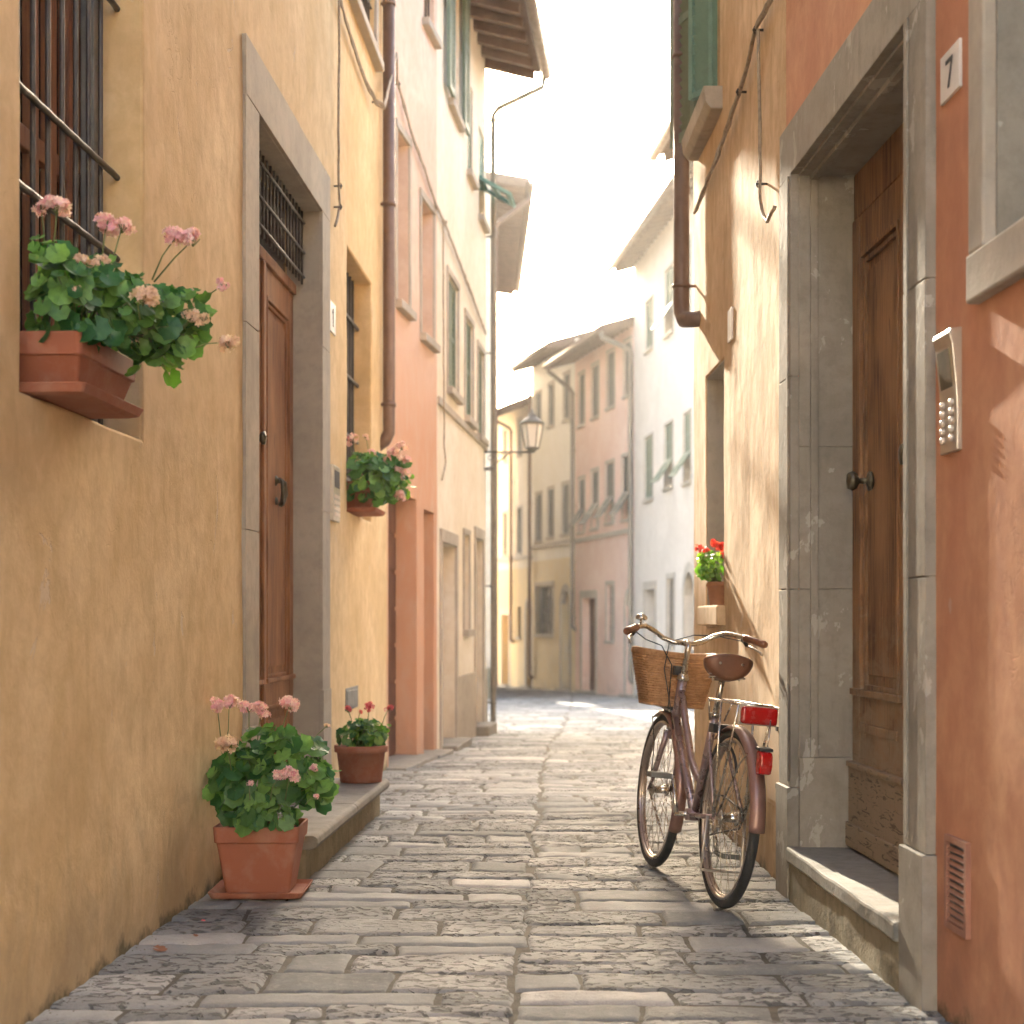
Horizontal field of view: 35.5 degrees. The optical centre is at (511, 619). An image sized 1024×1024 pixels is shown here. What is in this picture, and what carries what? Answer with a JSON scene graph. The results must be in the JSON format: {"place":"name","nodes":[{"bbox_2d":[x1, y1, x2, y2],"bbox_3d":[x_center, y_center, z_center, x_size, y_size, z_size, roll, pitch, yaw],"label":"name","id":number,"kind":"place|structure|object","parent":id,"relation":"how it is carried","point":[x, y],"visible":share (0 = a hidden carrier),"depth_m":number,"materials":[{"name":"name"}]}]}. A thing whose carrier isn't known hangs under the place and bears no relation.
{"place":"outdoors","nodes":[
{"label":"outdoors","id":0,"kind":"place"},
{"bbox_2d":[50,689,909,1023],"bbox_3d":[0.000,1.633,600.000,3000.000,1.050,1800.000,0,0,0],"label":"ground","id":1,"kind":"structure","parent":0,"point":[518,953],"depth_m":5.71,"materials":[{"name":"grey stone"}]},
{"bbox_2d":[0,0,395,1023],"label":"ochre house","id":2,"kind":"structure","parent":1,"relation":"on","point":[172,560],"depth_m":6.03,"materials":[{"name":"paint"}]},
{"bbox_2d":[19,0,119,424],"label":"window","id":3,"kind":"structure","parent":2,"relation":"in","point":[61,41],"depth_m":5.14,"materials":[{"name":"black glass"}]},
{"bbox_2d":[19,194,239,418],"bbox_3d":[-1.127,-0.912,4.670,0.631,0.580,0.654,0,0,0],"label":"geranium planter","id":4,"kind":"object","parent":2,"relation":"on","point":[71,359],"visible":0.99,"depth_m":4.54,"materials":[{"name":"ceramic"}]},
{"bbox_2d":[257,243,295,761],"bbox_3d":[-1.285,-0.530,8.248,0.112,2.760,1.755,0,0,3],"label":"door","id":5,"kind":"structure","parent":2,"relation":"in","point":[277,290],"depth_m":8.66,"materials":[{"name":"brown wood"}]},
{"bbox_2d":[330,300,335,335],"bbox_3d":[-1.071,-1.800,9.535,0.014,0.180,0.204,0,0,3],"label":"house number","id":6,"kind":"object","parent":2,"relation":"attached to","point":[332,318],"visible":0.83,"depth_m":9.52,"materials":[{"name":"white ceramic"}]},
{"bbox_2d":[330,464,339,522],"bbox_3d":[-1.062,-0.755,9.572,0.041,0.330,0.243,0,0,3],"label":"intercom","id":7,"kind":"object","parent":2,"relation":"attached to","point":[334,493],"visible":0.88,"depth_m":9.48,"materials":[{"name":"metal"}]},
{"bbox_2d":[334,0,341,226],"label":"cable","id":8,"kind":"object","parent":2,"relation":"attached to","point":[339,186],"visible":0.98,"depth_m":9.60,"materials":[{"name":"black metal"}]},
{"bbox_2d":[346,272,358,480],"bbox_3d":[-1.128,-1.530,10.724,0.038,1.680,1.169,0,0,3],"label":"window","id":9,"kind":"structure","parent":2,"relation":"in","point":[351,325],"depth_m":11.04,"materials":[{"name":"black glass"}]},
{"bbox_2d":[334,701,393,783],"bbox_3d":[-0.825,0.678,8.949,0.339,0.450,0.306,0,0,0],"label":"potted geranium","id":10,"kind":"object","parent":2,"relation":"on","point":[360,755],"visible":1,"depth_m":8.86,"materials":[{"name":"ceramic"}]},
{"bbox_2d":[349,0,383,71],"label":"window","id":11,"kind":"structure","parent":2,"relation":"in","point":[359,7],"depth_m":11.05,"materials":[{"name":"beige stone"}]},
{"bbox_2d":[346,432,415,516],"bbox_3d":[-0.882,-0.952,10.419,0.520,0.515,0.760,0,0,0],"label":"geranium planter","id":12,"kind":"object","parent":2,"relation":"on","point":[372,489],"visible":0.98,"depth_m":10.27,"materials":[{"name":"ceramic"}]},
{"bbox_2d":[340,0,486,334],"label":"cable","id":13,"kind":"object","parent":2,"relation":"attached to","point":[375,101],"visible":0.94,"depth_m":12.52,"materials":[{"name":"black metal"}]},
{"bbox_2d":[387,0,453,770],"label":"salmon house","id":14,"kind":"structure","parent":1,"relation":"on","point":[412,617],"depth_m":13.32,"materials":[{"name":"paint"}]},
{"bbox_2d":[388,503,395,756],"bbox_3d":[-1.071,0.051,12.775,0.065,2.137,1.155,0,0,8],"label":"door","id":15,"kind":"structure","parent":14,"relation":"in","point":[391,507],"depth_m":13.17,"materials":[{"name":"wood"}]},
{"bbox_2d":[395,117,416,320],"bbox_3d":[-0.919,-3.167,12.724,0.220,1.478,0.608,0,0,8],"label":"window","id":16,"kind":"structure","parent":14,"relation":"in","point":[406,309],"depth_m":12.70,"materials":[{"name":"beige stone"}]},
{"bbox_2d":[419,187,440,352],"bbox_3d":[-0.778,-2.984,13.748,0.220,1.282,0.687,0,0,8],"label":"window","id":17,"kind":"structure","parent":14,"relation":"in","point":[425,338],"depth_m":13.66,"materials":[{"name":"beige stone"}]},
{"bbox_2d":[422,0,441,48],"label":"window","id":18,"kind":"structure","parent":14,"relation":"in","point":[427,23],"depth_m":13.80,"materials":[{"name":"beige stone"}]},
{"bbox_2d":[437,0,551,750],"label":"cream house","id":19,"kind":"structure","parent":1,"relation":"on","point":[478,38],"depth_m":16.22,"materials":[{"name":"paint"}]},
{"bbox_2d":[441,222,446,480],"bbox_3d":[-0.614,-2.410,14.442,0.018,2.330,0.279,0,0,5],"label":"cable","id":20,"kind":"object","parent":19,"relation":"attached to","point":[443,352],"visible":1,"depth_m":14.42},
{"bbox_2d":[446,265,463,404],"bbox_3d":[-0.597,-2.701,15.275,0.180,1.191,0.879,0,0,5],"label":"window","id":21,"kind":"structure","parent":19,"relation":"in","point":[452,392],"depth_m":15.39,"materials":[{"name":"beige stone"}]},
{"bbox_2d":[447,0,469,135],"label":"window","id":22,"kind":"structure","parent":19,"relation":"in","point":[462,122],"depth_m":15.58,"materials":[{"name":"beige stone"}]},
{"bbox_2d":[463,528,474,636],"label":"window","id":23,"kind":"structure","parent":19,"relation":"in","point":[469,632],"depth_m":16.19,"materials":[{"name":"beige stone"}]},
{"bbox_2d":[464,308,478,429],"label":"window","id":24,"kind":"structure","parent":19,"relation":"in","point":[470,420],"depth_m":16.74,"materials":[{"name":"beige stone"}]},
{"bbox_2d":[467,92,478,189],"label":"window","id":25,"kind":"structure","parent":19,"relation":"in","point":[471,176],"depth_m":16.71,"materials":[{"name":"beige stone"}]},
{"bbox_2d":[477,339,488,446],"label":"window","id":26,"kind":"structure","parent":19,"relation":"in","point":[482,438],"depth_m":17.86,"materials":[{"name":"beige stone"}]},
{"bbox_2d":[478,132,515,233],"bbox_3d":[-0.217,-4.883,17.762,0.478,1.045,0.671,0,0,5],"label":"window","id":27,"kind":"structure","parent":19,"relation":"in","point":[483,181],"depth_m":17.75,"materials":[{"name":"glass"}]},
{"bbox_2d":[484,409,544,468],"bbox_3d":[0.015,-2.029,18.041,0.711,0.710,0.290,0,0,0],"label":"street lamp","id":28,"kind":"object","parent":19,"relation":"attached to","point":[531,425],"visible":0.95,"depth_m":17.99,"materials":[{"name":"white metal"}]},
{"bbox_2d":[486,170,534,698],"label":"house","id":29,"kind":"structure","parent":1,"relation":"on","point":[512,226],"depth_m":35.22,"materials":[{"name":"beige paint"}]},
{"bbox_2d":[498,395,532,688],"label":"yellow house","id":30,"kind":"structure","parent":1,"relation":"on","point":[512,569],"depth_m":46.97,"materials":[{"name":"paint"}]},
{"bbox_2d":[501,427,507,464],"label":"window","id":31,"kind":"structure","parent":30,"relation":"in","point":[504,433],"depth_m":47.92,"materials":[{"name":"beige glass"}]},
{"bbox_2d":[501,510,507,556],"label":"window","id":32,"kind":"structure","parent":30,"relation":"in","point":[504,516],"depth_m":47.93,"materials":[{"name":"beige glass"}]},
{"bbox_2d":[515,607,520,638],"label":"window","id":33,"kind":"structure","parent":30,"relation":"in","point":[519,637],"depth_m":46.55,"materials":[{"name":"beige glass"}]},
{"bbox_2d":[515,416,521,457],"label":"window","id":34,"kind":"structure","parent":30,"relation":"in","point":[518,429],"depth_m":46.70,"materials":[{"name":"beige glass"}]},
{"bbox_2d":[515,505,521,555],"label":"window","id":35,"kind":"structure","parent":30,"relation":"in","point":[518,511],"depth_m":46.70,"materials":[{"name":"beige glass"}]},
{"bbox_2d":[506,330,590,691],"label":"cream yellow house","id":36,"kind":"structure","parent":1,"relation":"on","point":[553,649],"depth_m":43.56,"materials":[{"name":"paint"}]},
{"bbox_2d":[534,490,541,543],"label":"window","id":37,"kind":"structure","parent":36,"relation":"in","point":[539,497],"depth_m":44.80,"materials":[{"name":"grey glass"}]},
{"bbox_2d":[535,389,541,419],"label":"window","id":38,"kind":"structure","parent":36,"relation":"in","point":[539,396],"depth_m":44.80,"materials":[{"name":"grey glass"}]},
{"bbox_2d":[534,581,553,637],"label":"window","id":39,"kind":"structure","parent":36,"relation":"in","point":[545,598],"depth_m":44.34,"materials":[{"name":"grey glass"}]},
{"bbox_2d":[546,379,554,429],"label":"window","id":40,"kind":"structure","parent":36,"relation":"in","point":[552,387],"depth_m":43.54,"materials":[{"name":"grey glass"}]},
{"bbox_2d":[546,485,554,539],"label":"window","id":41,"kind":"structure","parent":36,"relation":"in","point":[551,492],"depth_m":43.63,"materials":[{"name":"grey glass"}]},
{"bbox_2d":[560,480,569,536],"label":"window","id":42,"kind":"structure","parent":36,"relation":"in","point":[565,489],"depth_m":42.38,"materials":[{"name":"grey glass"}]},
{"bbox_2d":[561,369,569,422],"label":"window","id":43,"kind":"structure","parent":36,"relation":"in","point":[567,377],"depth_m":42.17,"materials":[{"name":"grey glass"}]},
{"bbox_2d":[542,315,634,697],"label":"pink house","id":44,"kind":"structure","parent":1,"relation":"on","point":[601,527],"depth_m":38.64,"materials":[{"name":"paint"}]},
{"bbox_2d":[567,475,584,534],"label":"window","id":45,"kind":"structure","parent":44,"relation":"in","point":[582,482],"depth_m":40.75,"materials":[{"name":"grey glass"}]},
{"bbox_2d":[576,369,584,428],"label":"window","id":46,"kind":"structure","parent":44,"relation":"in","point":[582,378],"depth_m":40.75,"materials":[{"name":"grey glass"}]},
{"bbox_2d":[579,466,598,530],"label":"window","id":47,"kind":"structure","parent":44,"relation":"in","point":[595,504],"depth_m":39.52,"materials":[{"name":"grey glass"}]},
{"bbox_2d":[590,598,594,690],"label":"door","id":48,"kind":"structure","parent":44,"relation":"in","point":[592,600],"depth_m":40.56,"materials":[{"name":"brown wood"}]},
{"bbox_2d":[589,359,599,420],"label":"window","id":49,"kind":"structure","parent":44,"relation":"in","point":[596,369],"depth_m":39.43,"materials":[{"name":"grey stone"}]},
{"bbox_2d":[593,458,614,525],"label":"window","id":50,"kind":"structure","parent":44,"relation":"in","point":[610,498],"depth_m":38.16,"materials":[{"name":"grey glass"}]},
{"bbox_2d":[604,346,614,411],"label":"window","id":51,"kind":"structure","parent":44,"relation":"in","point":[611,357],"depth_m":38.11,"materials":[{"name":"grey glass"}]},
{"bbox_2d":[604,580,614,643],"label":"window","id":52,"kind":"structure","parent":44,"relation":"in","point":[612,583],"depth_m":38.29,"materials":[{"name":"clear glass"}]},
{"bbox_2d":[609,452,627,522],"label":"window","id":53,"kind":"structure","parent":44,"relation":"in","point":[619,504],"depth_m":36.94,"materials":[{"name":"grey wood"}]},
{"bbox_2d":[621,335,631,399],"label":"window","id":54,"kind":"structure","parent":44,"relation":"in","point":[625,353],"depth_m":36.91,"materials":[{"name":"grey stone"}]},
{"bbox_2d":[607,161,693,698],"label":"white house","id":55,"kind":"structure","parent":1,"relation":"on","point":[663,473],"depth_m":32.67,"materials":[{"name":"paint"}]},
{"bbox_2d":[642,431,653,503],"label":"window","id":56,"kind":"structure","parent":55,"relation":"in","point":[650,441],"depth_m":34.38,"materials":[{"name":"beige stone"}]},
{"bbox_2d":[643,293,653,355],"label":"window","id":57,"kind":"structure","parent":55,"relation":"in","point":[650,306],"depth_m":34.27,"materials":[{"name":"beige glass"}]},
{"bbox_2d":[650,261,673,339],"bbox_3d":[3.075,-6.398,32.053,0.476,1.427,0.953,0,0,-5],"label":"window","id":58,"kind":"structure","parent":55,"relation":"in","point":[670,273],"depth_m":32.21,"materials":[{"name":"green wood"}]},
{"bbox_2d":[650,418,673,491],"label":"window","id":59,"kind":"structure","parent":55,"relation":"in","point":[669,429],"depth_m":32.06,"materials":[{"name":"green glass"}]},
{"bbox_2d":[664,572,674,649],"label":"window","id":60,"kind":"structure","parent":55,"relation":"in","point":[671,576],"depth_m":31.99,"materials":[{"name":"grey glass"}]},
{"bbox_2d":[668,407,691,486],"bbox_3d":[3.223,-3.263,30.286,0.439,1.431,0.771,0,0,-5],"label":"window","id":61,"kind":"structure","parent":55,"relation":"in","point":[688,418],"depth_m":30.26,"materials":[{"name":"green glass"}]},
{"bbox_2d":[689,232,691,310],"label":"window","id":62,"kind":"structure","parent":55,"relation":"in","point":[690,235],"depth_m":29.95,"materials":[{"name":"white glass"}]},
{"bbox_2d":[649,119,672,161],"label":"house","id":63,"kind":"structure","parent":1,"relation":"on","point":[661,146],"depth_m":19.50,"materials":[{"name":"beige paint"}]},
{"bbox_2d":[670,0,785,878],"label":"golden house","id":64,"kind":"structure","parent":1,"relation":"on","point":[736,405],"depth_m":7.90,"materials":[{"name":"paint"}]},
{"bbox_2d":[670,0,722,160],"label":"window","id":65,"kind":"structure","parent":64,"relation":"in","point":[701,102],"depth_m":8.57,"materials":[{"name":"green wood"}]},
{"bbox_2d":[694,539,723,604],"bbox_3d":[1.052,-0.254,8.457,0.177,0.352,0.275,0,0,12],"label":"potted geranium","id":66,"kind":"object","parent":64,"relation":"on","point":[709,569],"visible":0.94,"depth_m":8.44,"materials":[{"name":"plant"}]},
{"bbox_2d":[697,360,724,625],"bbox_3d":[1.193,-0.672,8.610,0.305,1.405,0.768,0,0,0],"label":"window","id":67,"kind":"structure","parent":64,"relation":"in","point":[709,615],"depth_m":8.95,"materials":[{"name":"grey glass"}]},
{"bbox_2d":[727,307,732,342],"bbox_3d":[1.097,-1.480,8.027,0.012,0.160,0.133,0,0,-1],"label":"house number","id":68,"kind":"object","parent":64,"relation":"attached to","point":[730,325],"visible":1,"depth_m":8.02,"materials":[{"name":"white ceramic"}]},
{"bbox_2d":[693,0,772,213],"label":"cable","id":69,"kind":"object","parent":64,"relation":"attached to","point":[760,18],"visible":0.98,"depth_m":7.62,"materials":[{"name":"black metal"}]},
{"bbox_2d":[755,29,776,222],"bbox_3d":[1.098,-2.139,6.857,0.070,0.918,0.377,0,0,0],"label":"cable","id":70,"kind":"object","parent":64,"relation":"attached to","point":[758,183],"visible":0.98,"depth_m":6.98,"materials":[{"name":"black metal"}]},
{"bbox_2d":[776,0,1023,1023],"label":"red house","id":71,"kind":"structure","parent":1,"relation":"on","point":[900,826],"depth_m":4.69,"materials":[{"name":"paint"}]},
{"bbox_2d":[845,123,903,874],"bbox_3d":[1.352,-0.431,5.524,0.138,2.633,1.557,0,0,-2],"label":"door","id":72,"kind":"structure","parent":71,"relation":"in","point":[874,825],"depth_m":5.95,"materials":[{"name":"brown wood"}]},
{"bbox_2d":[933,326,961,454],"bbox_3d":[1.186,-0.620,4.345,0.046,0.331,0.148,0,0,-2],"label":"intercom","id":73,"kind":"object","parent":71,"relation":"attached to","point":[947,344],"visible":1,"depth_m":4.30,"materials":[{"name":"metal"}]},
{"bbox_2d":[940,38,961,105],"bbox_3d":[1.195,-1.490,4.354,0.014,0.130,0.166,0,0,-2],"label":"house number","id":74,"kind":"object","parent":71,"relation":"attached to","point":[950,72],"visible":1,"depth_m":4.34,"materials":[{"name":"white ceramic"}]},
{"bbox_2d":[966,0,1023,303],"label":"window","id":75,"kind":"structure","parent":71,"relation":"in","point":[995,260],"depth_m":4.01,"materials":[{"name":"stone"}]},
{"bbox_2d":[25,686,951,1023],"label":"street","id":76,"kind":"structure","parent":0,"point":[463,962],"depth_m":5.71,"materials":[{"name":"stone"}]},
{"bbox_2d":[153,945,166,951],"bbox_3d":[-1.171,1.091,5.317,0.049,0.015,0.048,0,0,0],"label":"fallen leaf","id":77,"kind":"object","parent":76,"relation":"on","point":[161,948],"visible":1,"depth_m":5.32,"materials":[{"name":"orange plant"}]},
{"bbox_2d":[202,694,341,898],"bbox_3d":[-0.959,0.696,6.382,0.554,0.804,0.447,0,0,0],"label":"potted geranium","id":78,"kind":"object","parent":76,"relation":"on","point":[258,841],"visible":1,"depth_m":6.30,"materials":[{"name":"plant"}]},
{"bbox_2d":[623,613,777,908],"bbox_3d":[0.767,0.545,6.611,0.639,1.111,1.766,6,-1,-9],"label":"bicycle","id":79,"kind":"object","parent":76,"relation":"on","point":[676,686],"visible":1,"depth_m":6.54,"materials":[{"name":"metal"}]},
{"bbox_2d":[486,0,672,407],"label":"sky","id":80,"kind":"structure","parent":0,"point":[585,141],"materials":[{"name":"white"}]}
]}

